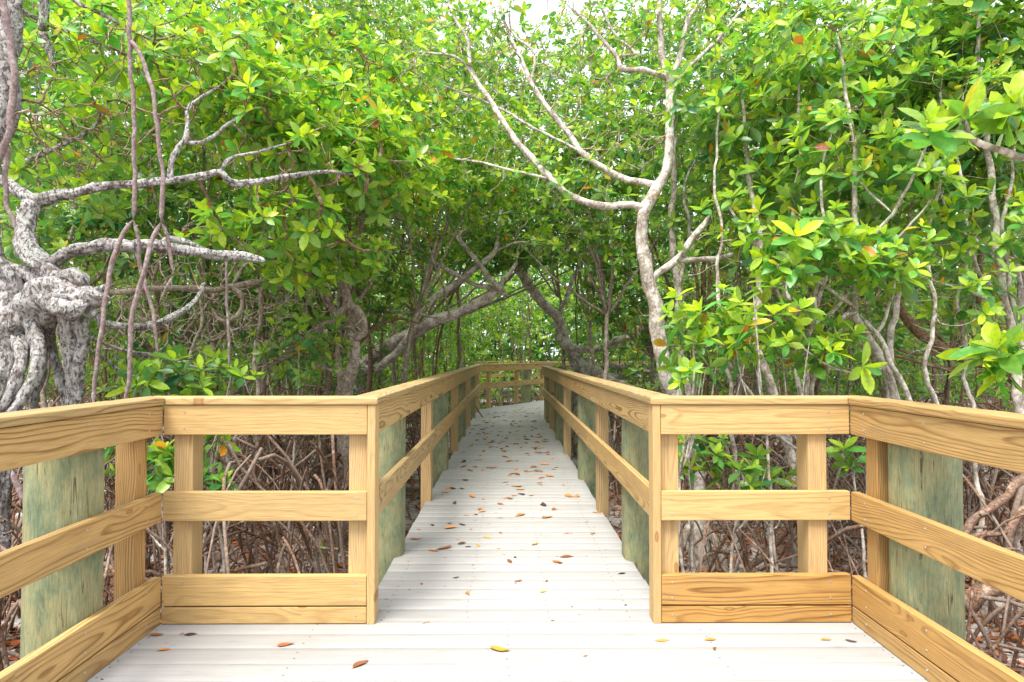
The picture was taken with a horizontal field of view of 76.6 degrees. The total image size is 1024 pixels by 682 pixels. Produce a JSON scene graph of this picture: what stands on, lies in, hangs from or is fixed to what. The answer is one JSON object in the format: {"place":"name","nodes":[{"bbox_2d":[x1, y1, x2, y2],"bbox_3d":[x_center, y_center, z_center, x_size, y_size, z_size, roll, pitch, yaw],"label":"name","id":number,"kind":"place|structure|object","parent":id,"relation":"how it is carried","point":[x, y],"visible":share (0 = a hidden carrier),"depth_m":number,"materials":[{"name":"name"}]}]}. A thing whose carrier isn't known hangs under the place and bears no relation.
{"place":"outdoors","nodes":[
{"label":"outdoors","id":0,"kind":"place"},
{"bbox_2d":[86,388,928,681],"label":"boardwalk deck","id":1,"kind":"structure","parent":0,"point":[549,634],"depth_m":3.03,"materials":[{"name":"white wood"}]},
{"bbox_2d":[0,396,164,681],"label":"side railing","id":2,"kind":"object","parent":1,"relation":"attached to","point":[72,628],"visible":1,"depth_m":2.53,"materials":[{"name":"brown wood"}]},
{"bbox_2d":[155,396,378,623],"bbox_3d":[-1.212,0.946,3.136,1.142,1.353,0.151,0,-1,0],"label":"end railing","id":3,"kind":"object","parent":1,"relation":"on","point":[192,593],"visible":0.89,"depth_m":3.08,"materials":[{"name":"brown wood"}]},
{"bbox_2d":[357,364,481,585],"bbox_3d":[-0.829,1.486,9.209,0.300,2.153,12.307,0,-1,0],"label":"walkway railing","id":4,"kind":"object","parent":1,"relation":"attached to","point":[398,404],"visible":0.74,"depth_m":4.43,"materials":[{"name":"brown wood"}]},
{"bbox_2d":[481,362,569,407],"bbox_3d":[0.630,1.695,18.291,0.300,2.153,6.400,-1,-1,28],"label":"bend railing","id":5,"kind":"object","parent":1,"relation":"attached to","point":[526,381],"visible":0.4,"depth_m":17.18,"materials":[{"name":"brown wood"}]},
{"bbox_2d":[541,366,670,584],"bbox_3d":[0.776,1.461,8.120,0.300,2.153,10.107,0,-1,0],"label":"walkway railing","id":6,"kind":"object","parent":1,"relation":"attached to","point":[599,458],"visible":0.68,"depth_m":4.59,"materials":[{"name":"brown wood"}]},
{"bbox_2d":[648,396,855,623],"bbox_3d":[1.201,0.946,3.155,1.080,1.353,0.159,0,-1,0],"label":"end railing","id":7,"kind":"object","parent":1,"relation":"on","point":[812,589],"visible":0.91,"depth_m":3.09,"materials":[{"name":"brown wood"}]},
{"bbox_2d":[849,396,1023,681],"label":"side railing","id":8,"kind":"object","parent":1,"relation":"on","point":[926,554],"visible":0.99,"depth_m":2.66,"materials":[{"name":"brown wood"}]},
{"bbox_2d":[0,360,1023,676],"bbox_3d":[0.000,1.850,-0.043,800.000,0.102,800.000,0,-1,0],"label":"ground","id":9,"kind":"structure","parent":0,"point":[614,518],"depth_m":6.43,"materials":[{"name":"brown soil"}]},
{"bbox_2d":[2,0,167,473],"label":"mangrove tree","id":10,"kind":"object","parent":9,"relation":"on","point":[27,153],"visible":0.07,"depth_m":9.03,"materials":[{"name":"green plant"}]},
{"bbox_2d":[0,135,174,455],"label":"mangrove tree","id":11,"kind":"object","parent":9,"relation":"on","point":[91,375],"visible":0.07,"depth_m":11.67,"materials":[{"name":"green plant"}]},
{"bbox_2d":[0,18,197,517],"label":"mangrove tree","id":12,"kind":"object","parent":9,"relation":"on","point":[45,228],"visible":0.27,"depth_m":6.54,"materials":[{"name":"green plant"}]},
{"bbox_2d":[15,0,204,491],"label":"mangrove tree","id":13,"kind":"object","parent":9,"relation":"on","point":[78,21],"visible":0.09,"depth_m":8.36,"materials":[{"name":"green plant"}]},
{"bbox_2d":[12,23,218,477],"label":"mangrove tree","id":14,"kind":"object","parent":9,"relation":"on","point":[105,372],"visible":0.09,"depth_m":10.18,"materials":[{"name":"green plant"}]},
{"bbox_2d":[105,358,169,399],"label":"mangrove sapling","id":15,"kind":"object","parent":9,"relation":"on","point":[156,384],"visible":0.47,"depth_m":4.26,"materials":[{"name":"green plant"}]},
{"bbox_2d":[104,441,173,490],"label":"mangrove sapling","id":16,"kind":"object","parent":9,"relation":"on","point":[112,448],"visible":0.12,"depth_m":3.87,"materials":[{"name":"green plant"}]},
{"bbox_2d":[19,0,286,441],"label":"mangrove tree","id":17,"kind":"object","parent":9,"relation":"on","point":[136,393],"visible":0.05,"depth_m":10.11,"materials":[{"name":"green plant"}]},
{"bbox_2d":[39,121,267,457],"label":"mangrove tree","id":18,"kind":"object","parent":9,"relation":"on","point":[94,347],"visible":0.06,"depth_m":11.65,"materials":[{"name":"green plant"}]},
{"bbox_2d":[146,436,174,574],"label":"mangrove sapling","id":19,"kind":"object","parent":9,"relation":"on","point":[162,481],"visible":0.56,"depth_m":3.75,"materials":[{"name":"green plant"}]},
{"bbox_2d":[10,160,318,524],"bbox_3d":[-3.492,0.128,6.731,3.626,3.954,2.188,0,-1,17],"label":"mangrove tree","id":20,"kind":"object","parent":9,"relation":"on","point":[166,339],"visible":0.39,"depth_m":6.57,"materials":[{"name":"green plant"}]},
{"bbox_2d":[129,344,230,452],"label":"mangrove sapling","id":21,"kind":"object","parent":9,"relation":"on","point":[189,381],"visible":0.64,"depth_m":4.47,"materials":[{"name":"green plant"}]},
{"bbox_2d":[101,124,299,444],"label":"mangrove tree","id":22,"kind":"object","parent":9,"relation":"on","point":[233,349],"visible":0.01,"depth_m":13.44,"materials":[{"name":"green plant"}]},
{"bbox_2d":[54,0,362,527],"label":"mangrove tree","id":23,"kind":"object","parent":9,"relation":"on","point":[223,18],"visible":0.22,"depth_m":6.55,"materials":[{"name":"green plant"}]},
{"bbox_2d":[203,458,238,573],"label":"mangrove sapling","id":24,"kind":"object","parent":9,"relation":"on","point":[209,482],"visible":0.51,"depth_m":4.07,"materials":[{"name":"green plant"}]},
{"bbox_2d":[203,435,241,573],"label":"mangrove sapling","id":25,"kind":"object","parent":9,"relation":"on","point":[222,450],"visible":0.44,"depth_m":4.55,"materials":[{"name":"green plant"}]},
{"bbox_2d":[188,349,262,572],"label":"mangrove sapling","id":26,"kind":"object","parent":9,"relation":"on","point":[219,363],"visible":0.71,"depth_m":4.95,"materials":[{"name":"green plant"}]},
{"bbox_2d":[0,0,453,610],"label":"mangrove tree","id":27,"kind":"object","parent":9,"relation":"on","point":[42,294],"visible":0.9,"depth_m":4.84,"materials":[{"name":"green plant"}]},
{"bbox_2d":[105,163,412,562],"bbox_3d":[-2.374,0.213,5.980,2.895,3.798,1.290,0,-1,-12],"label":"mangrove tree","id":28,"kind":"object","parent":9,"relation":"on","point":[351,310],"visible":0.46,"depth_m":6.06,"materials":[{"name":"green plant"}]},
{"bbox_2d":[151,0,372,454],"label":"mangrove tree","id":29,"kind":"object","parent":9,"relation":"on","point":[278,384],"visible":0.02,"depth_m":11.75,"materials":[{"name":"green plant"}]},
{"bbox_2d":[124,186,402,490],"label":"mangrove tree","id":30,"kind":"object","parent":9,"relation":"on","point":[313,301],"visible":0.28,"depth_m":7.42,"materials":[{"name":"green plant"}]},
{"bbox_2d":[147,0,426,488],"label":"mangrove tree","id":31,"kind":"object","parent":9,"relation":"on","point":[314,378],"visible":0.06,"depth_m":9.22,"materials":[{"name":"green plant"}]},
{"bbox_2d":[240,303,353,550],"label":"mangrove sapling","id":32,"kind":"object","parent":9,"relation":"on","point":[308,342],"visible":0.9,"depth_m":5.96,"materials":[{"name":"green plant"}]},
{"bbox_2d":[190,0,428,469],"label":"mangrove tree","id":33,"kind":"object","parent":9,"relation":"on","point":[363,17],"visible":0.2,"depth_m":9.10,"materials":[{"name":"green plant"}]},
{"bbox_2d":[225,109,416,448],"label":"mangrove tree","id":34,"kind":"object","parent":9,"relation":"on","point":[282,382],"visible":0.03,"depth_m":11.65,"materials":[{"name":"green plant"}]},
{"bbox_2d":[217,118,431,490],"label":"mangrove tree","id":35,"kind":"object","parent":9,"relation":"on","point":[386,286],"visible":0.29,"depth_m":7.93,"materials":[{"name":"green plant"}]},
{"bbox_2d":[214,0,445,482],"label":"mangrove tree","id":36,"kind":"object","parent":9,"relation":"on","point":[369,349],"visible":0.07,"depth_m":8.69,"materials":[{"name":"green plant"}]},
{"bbox_2d":[213,7,484,532],"bbox_3d":[-1.667,-0.645,6.641,2.435,5.496,2.362,-1,-1,25],"label":"mangrove tree","id":37,"kind":"object","parent":9,"relation":"on","point":[390,75],"visible":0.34,"depth_m":6.62,"materials":[{"name":"green plant"}]},
{"bbox_2d":[232,0,469,447],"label":"mangrove tree","id":38,"kind":"object","parent":9,"relation":"on","point":[393,34],"visible":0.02,"depth_m":12.64,"materials":[{"name":"green plant"}]},
{"bbox_2d":[305,108,450,390],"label":"mangrove tree","id":39,"kind":"object","parent":9,"relation":"on","point":[378,335],"visible":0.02,"depth_m":15.21,"materials":[{"name":"green plant"}]},
{"bbox_2d":[282,0,501,449],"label":"mangrove tree","id":40,"kind":"object","parent":9,"relation":"on","point":[399,33],"visible":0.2,"depth_m":10.58,"materials":[{"name":"green plant"}]},
{"bbox_2d":[335,131,471,392],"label":"mangrove tree","id":41,"kind":"object","parent":9,"relation":"on","point":[401,358],"visible":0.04,"depth_m":17.79,"materials":[{"name":"green plant"}]},
{"bbox_2d":[342,81,502,448],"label":"mangrove tree","id":42,"kind":"object","parent":9,"relation":"on","point":[448,327],"visible":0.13,"depth_m":12.30,"materials":[{"name":"green plant"}]},
{"bbox_2d":[318,6,532,501],"bbox_3d":[-1.074,-0.902,8.225,2.703,6.083,2.531,0,-1,0],"label":"mangrove tree","id":43,"kind":"object","parent":9,"relation":"on","point":[488,184],"visible":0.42,"depth_m":8.07,"materials":[{"name":"green plant"}]},
{"bbox_2d":[376,100,491,427],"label":"mangrove tree","id":44,"kind":"object","parent":9,"relation":"on","point":[462,332],"visible":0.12,"depth_m":15.56,"materials":[{"name":"green plant"}]},
{"bbox_2d":[314,109,582,487],"bbox_3d":[-0.966,-0.544,9.406,4.086,5.463,2.079,0,-1,0],"label":"mangrove tree","id":45,"kind":"object","parent":9,"relation":"on","point":[427,324],"visible":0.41,"depth_m":9.20,"materials":[{"name":"green plant"}]},
{"bbox_2d":[344,0,557,377],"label":"mangrove tree","id":46,"kind":"object","parent":9,"relation":"on","point":[423,336],"visible":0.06,"depth_m":14.82,"materials":[{"name":"green plant"}]},
{"bbox_2d":[402,120,516,409],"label":"mangrove tree","id":47,"kind":"object","parent":9,"relation":"on","point":[454,340],"visible":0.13,"depth_m":17.87,"materials":[{"name":"green plant"}]},
{"bbox_2d":[417,130,508,402],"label":"mangrove tree","id":48,"kind":"object","parent":9,"relation":"on","point":[477,355],"visible":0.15,"depth_m":19.83,"materials":[{"name":"green plant"}]},
{"bbox_2d":[385,1,623,443],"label":"mangrove tree","id":49,"kind":"object","parent":9,"relation":"on","point":[523,29],"visible":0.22,"depth_m":13.00,"materials":[{"name":"green plant"}]},
{"bbox_2d":[0,212,1018,400],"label":"foliage","id":50,"kind":"object","parent":9,"relation":"on","point":[508,350],"depth_m":28.83,"materials":[{"name":"green plant"}]},
{"bbox_2d":[0,373,1023,671],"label":"root tangle","id":51,"kind":"object","parent":9,"relation":"on","point":[244,467],"visible":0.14,"depth_m":4.79,"materials":[{"name":"brown plant"}]},
{"bbox_2d":[468,127,558,404],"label":"mangrove tree","id":52,"kind":"object","parent":9,"relation":"on","point":[519,345],"visible":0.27,"depth_m":22.32,"materials":[{"name":"green plant"}]},
{"bbox_2d":[402,148,626,377],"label":"mangrove tree","id":53,"kind":"object","parent":9,"relation":"on","point":[524,264],"visible":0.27,"depth_m":10.43,"materials":[{"name":"green plant"}]},
{"bbox_2d":[405,35,626,434],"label":"mangrove tree","id":54,"kind":"object","parent":9,"relation":"on","point":[511,78],"visible":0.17,"depth_m":11.95,"materials":[{"name":"green plant"}]},
{"bbox_2d":[479,124,583,404],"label":"mangrove tree","id":55,"kind":"object","parent":9,"relation":"on","point":[521,326],"visible":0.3,"depth_m":19.28,"materials":[{"name":"green plant"}]},
{"bbox_2d":[444,90,665,444],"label":"mangrove tree","id":56,"kind":"object","parent":9,"relation":"on","point":[480,126],"visible":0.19,"depth_m":10.52,"materials":[{"name":"green plant"}]},
{"bbox_2d":[475,361,647,405],"bbox_3d":[1.841,1.830,24.116,6.400,2.153,0.298,0,-1,0],"label":"railing","id":57,"kind":"object","parent":9,"relation":"on","point":[496,374],"visible":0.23,"depth_m":23.98,"materials":[{"name":"brown wood"}]},
{"bbox_2d":[397,0,751,572],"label":"mangrove tree","id":58,"kind":"object","parent":9,"relation":"on","point":[472,65],"visible":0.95,"depth_m":6.13,"materials":[{"name":"green plant"}]},
{"bbox_2d":[482,167,671,455],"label":"mangrove tree","id":59,"kind":"object","parent":9,"relation":"on","point":[577,361],"visible":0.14,"depth_m":11.94,"materials":[{"name":"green plant"}]},
{"bbox_2d":[478,29,700,504],"bbox_3d":[1.046,-0.904,8.424,3.043,6.095,2.170,0,-1,0],"label":"mangrove tree","id":60,"kind":"object","parent":9,"relation":"on","point":[554,129],"visible":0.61,"depth_m":8.41,"materials":[{"name":"green plant"}]},
{"bbox_2d":[520,71,687,444],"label":"mangrove tree","id":61,"kind":"object","parent":9,"relation":"on","point":[583,338],"visible":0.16,"depth_m":12.82,"materials":[{"name":"green plant"}]},
{"bbox_2d":[563,149,644,381],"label":"mangrove tree","id":62,"kind":"object","parent":9,"relation":"on","point":[598,341],"visible":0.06,"depth_m":21.82,"materials":[{"name":"green plant"}]},
{"bbox_2d":[527,0,765,392],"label":"mangrove tree","id":63,"kind":"object","parent":9,"relation":"on","point":[611,16],"visible":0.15,"depth_m":13.97,"materials":[{"name":"green plant"}]},
{"bbox_2d":[568,146,733,480],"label":"mangrove tree","id":64,"kind":"object","parent":9,"relation":"on","point":[634,312],"visible":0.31,"depth_m":9.09,"materials":[{"name":"green plant"}]},
{"bbox_2d":[613,73,759,391],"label":"mangrove tree","id":65,"kind":"object","parent":9,"relation":"on","point":[685,284],"visible":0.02,"depth_m":15.77,"materials":[{"name":"green plant"}]},
{"bbox_2d":[666,353,726,572],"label":"mangrove sapling","id":66,"kind":"object","parent":9,"relation":"on","point":[679,373],"visible":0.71,"depth_m":4.03,"materials":[{"name":"green plant"}]},
{"bbox_2d":[606,74,793,438],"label":"mangrove tree","id":67,"kind":"object","parent":9,"relation":"on","point":[672,203],"visible":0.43,"depth_m":6.60,"materials":[{"name":"green plant"}]},
{"bbox_2d":[653,281,753,572],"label":"mangrove sapling","id":68,"kind":"object","parent":9,"relation":"on","point":[706,332],"visible":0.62,"depth_m":4.30,"materials":[{"name":"green plant"}]},
{"bbox_2d":[600,57,809,459],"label":"mangrove tree","id":69,"kind":"object","parent":9,"relation":"on","point":[708,273],"visible":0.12,"depth_m":11.33,"materials":[{"name":"green plant"}]},
{"bbox_2d":[678,434,738,572],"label":"mangrove sapling","id":70,"kind":"object","parent":9,"relation":"on","point":[718,448],"visible":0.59,"depth_m":4.21,"materials":[{"name":"green plant"}]},
{"bbox_2d":[669,74,761,572],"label":"mangrove tree","id":71,"kind":"object","parent":9,"relation":"on","point":[717,96],"visible":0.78,"depth_m":5.44,"materials":[{"name":"green plant"}]},
{"bbox_2d":[619,15,821,489],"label":"mangrove tree","id":72,"kind":"object","parent":9,"relation":"on","point":[709,184],"visible":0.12,"depth_m":7.95,"materials":[{"name":"green plant"}]},
{"bbox_2d":[583,0,871,489],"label":"mangrove tree","id":73,"kind":"object","parent":9,"relation":"on","point":[632,370],"visible":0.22,"depth_m":8.81,"materials":[{"name":"green plant"}]},
{"bbox_2d":[697,434,774,572],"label":"mangrove sapling","id":74,"kind":"object","parent":9,"relation":"on","point":[750,478],"visible":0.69,"depth_m":4.17,"materials":[{"name":"green plant"}]},
{"bbox_2d":[646,50,848,450],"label":"mangrove tree","id":75,"kind":"object","parent":9,"relation":"on","point":[772,362],"visible":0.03,"depth_m":12.40,"materials":[{"name":"green plant"}]},
{"bbox_2d":[630,0,876,480],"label":"mangrove tree","id":76,"kind":"object","parent":9,"relation":"on","point":[755,380],"visible":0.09,"depth_m":9.79,"materials":[{"name":"green plant"}]},
{"bbox_2d":[683,274,825,572],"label":"mangrove sapling","id":77,"kind":"object","parent":9,"relation":"on","point":[800,322],"visible":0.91,"depth_m":4.17,"materials":[{"name":"green plant"}]},
{"bbox_2d":[647,8,866,572],"bbox_3d":[2.104,-0.417,5.672,1.960,5.036,2.144,0,-1,0],"label":"mangrove tree","id":78,"kind":"object","parent":9,"relation":"on","point":[766,179],"visible":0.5,"depth_m":5.48,"materials":[{"name":"green plant"}]},
{"bbox_2d":[741,459,796,572],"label":"mangrove sapling","id":79,"kind":"object","parent":9,"relation":"on","point":[775,473],"visible":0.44,"depth_m":4.42,"materials":[{"name":"green plant"}]},
{"bbox_2d":[741,30,846,461],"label":"mangrove tree","id":80,"kind":"object","parent":9,"relation":"on","point":[814,71],"visible":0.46,"depth_m":5.19,"materials":[{"name":"green plant"}]},
{"bbox_2d":[713,77,883,440],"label":"mangrove tree","id":81,"kind":"object","parent":9,"relation":"on","point":[789,377],"visible":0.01,"depth_m":13.76,"materials":[{"name":"green plant"}]},
{"bbox_2d":[751,324,852,449],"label":"mangrove sapling","id":82,"kind":"object","parent":9,"relation":"on","point":[795,357],"visible":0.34,"depth_m":4.37,"materials":[{"name":"green plant"}]},
{"bbox_2d":[688,64,932,489],"bbox_3d":[4.325,-0.881,8.688,3.873,6.063,2.688,0,-1,0],"label":"mangrove tree","id":83,"kind":"object","parent":9,"relation":"on","point":[824,296],"visible":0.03,"depth_m":8.50,"materials":[{"name":"green plant"}]},
{"bbox_2d":[684,0,938,564],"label":"mangrove tree","id":84,"kind":"object","parent":9,"relation":"on","point":[746,18],"visible":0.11,"depth_m":6.21,"materials":[{"name":"green plant"}]},
{"bbox_2d":[787,105,883,395],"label":"mangrove tree","id":85,"kind":"object","parent":9,"relation":"on","point":[865,116],"visible":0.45,"depth_m":4.81,"materials":[{"name":"green plant"}]},
{"bbox_2d":[708,0,963,489],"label":"mangrove tree","id":86,"kind":"object","parent":9,"relation":"on","point":[848,393],"visible":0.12,"depth_m":9.11,"materials":[{"name":"green plant"}]},
{"bbox_2d":[826,436,867,579],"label":"mangrove sapling","id":87,"kind":"object","parent":9,"relation":"on","point":[832,451],"visible":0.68,"depth_m":4.29,"materials":[{"name":"green plant"}]},
{"bbox_2d":[722,0,978,606],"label":"mangrove tree","id":88,"kind":"object","parent":9,"relation":"on","point":[852,246],"visible":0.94,"depth_m":4.54,"materials":[{"name":"green plant"}]},
{"bbox_2d":[764,123,938,446],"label":"mangrove tree","id":89,"kind":"object","parent":9,"relation":"on","point":[905,368],"visible":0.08,"depth_m":12.06,"materials":[{"name":"green plant"}]},
{"bbox_2d":[748,0,1015,482],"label":"mangrove tree","id":90,"kind":"object","parent":9,"relation":"on","point":[875,7],"visible":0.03,"depth_m":9.13,"materials":[{"name":"green plant"}]},
{"bbox_2d":[779,0,1023,561],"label":"mangrove tree","id":91,"kind":"object","parent":9,"relation":"on","point":[896,300],"visible":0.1,"depth_m":5.68,"materials":[{"name":"green plant"}]},
{"bbox_2d":[794,72,1023,498],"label":"mangrove tree","id":92,"kind":"object","parent":9,"relation":"on","point":[953,333],"visible":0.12,"depth_m":7.63,"materials":[{"name":"green plant"}]},
{"bbox_2d":[802,64,1023,527],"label":"mangrove tree","id":93,"kind":"object","parent":9,"relation":"on","point":[907,320],"visible":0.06,"depth_m":6.43,"materials":[{"name":"green plant"}]},
{"bbox_2d":[839,108,1000,437],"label":"mangrove tree","id":94,"kind":"object","parent":9,"relation":"on","point":[907,364],"visible":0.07,"depth_m":12.82,"materials":[{"name":"green plant"}]},
{"bbox_2d":[852,83,1021,475],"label":"mangrove tree","id":95,"kind":"object","parent":9,"relation":"on","point":[933,379],"visible":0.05,"depth_m":9.53,"materials":[{"name":"green plant"}]},
{"bbox_2d":[860,0,1023,639],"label":"mangrove tree","id":96,"kind":"object","parent":9,"relation":"on","point":[950,221],"visible":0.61,"depth_m":4.65,"materials":[{"name":"green plant"}]},
{"bbox_2d":[875,43,1012,403],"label":"mangrove tree","id":97,"kind":"object","parent":9,"relation":"on","point":[909,69],"visible":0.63,"depth_m":4.74,"materials":[{"name":"green plant"}]},
{"bbox_2d":[885,0,1023,579],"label":"mangrove tree","id":98,"kind":"object","parent":9,"relation":"on","point":[1018,59],"visible":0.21,"depth_m":5.33,"materials":[{"name":"green plant"}]},
{"bbox_2d":[894,54,1023,613],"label":"mangrove tree","id":99,"kind":"object","parent":9,"relation":"on","point":[964,344],"visible":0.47,"depth_m":4.74,"materials":[{"name":"green plant"}]},
{"bbox_2d":[896,71,1023,397],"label":"mangrove tree","id":100,"kind":"object","parent":9,"relation":"on","point":[1003,357],"visible":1,"depth_m":2.35,"materials":[{"name":"green plant"}]},
{"bbox_2d":[905,191,1023,401],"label":"mangrove tree","id":101,"kind":"object","parent":9,"relation":"on","point":[941,377],"visible":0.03,"depth_m":15.71,"materials":[{"name":"green plant"}]},
{"bbox_2d":[905,163,1023,410],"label":"mangrove tree","id":102,"kind":"object","parent":9,"relation":"on","point":[975,368],"visible":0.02,"depth_m":13.72,"materials":[{"name":"green plant"}]},
{"bbox_2d":[0,0,1023,358],"label":"sky","id":103,"kind":"structure","parent":0,"point":[538,8],"materials":[{"name":"white"}]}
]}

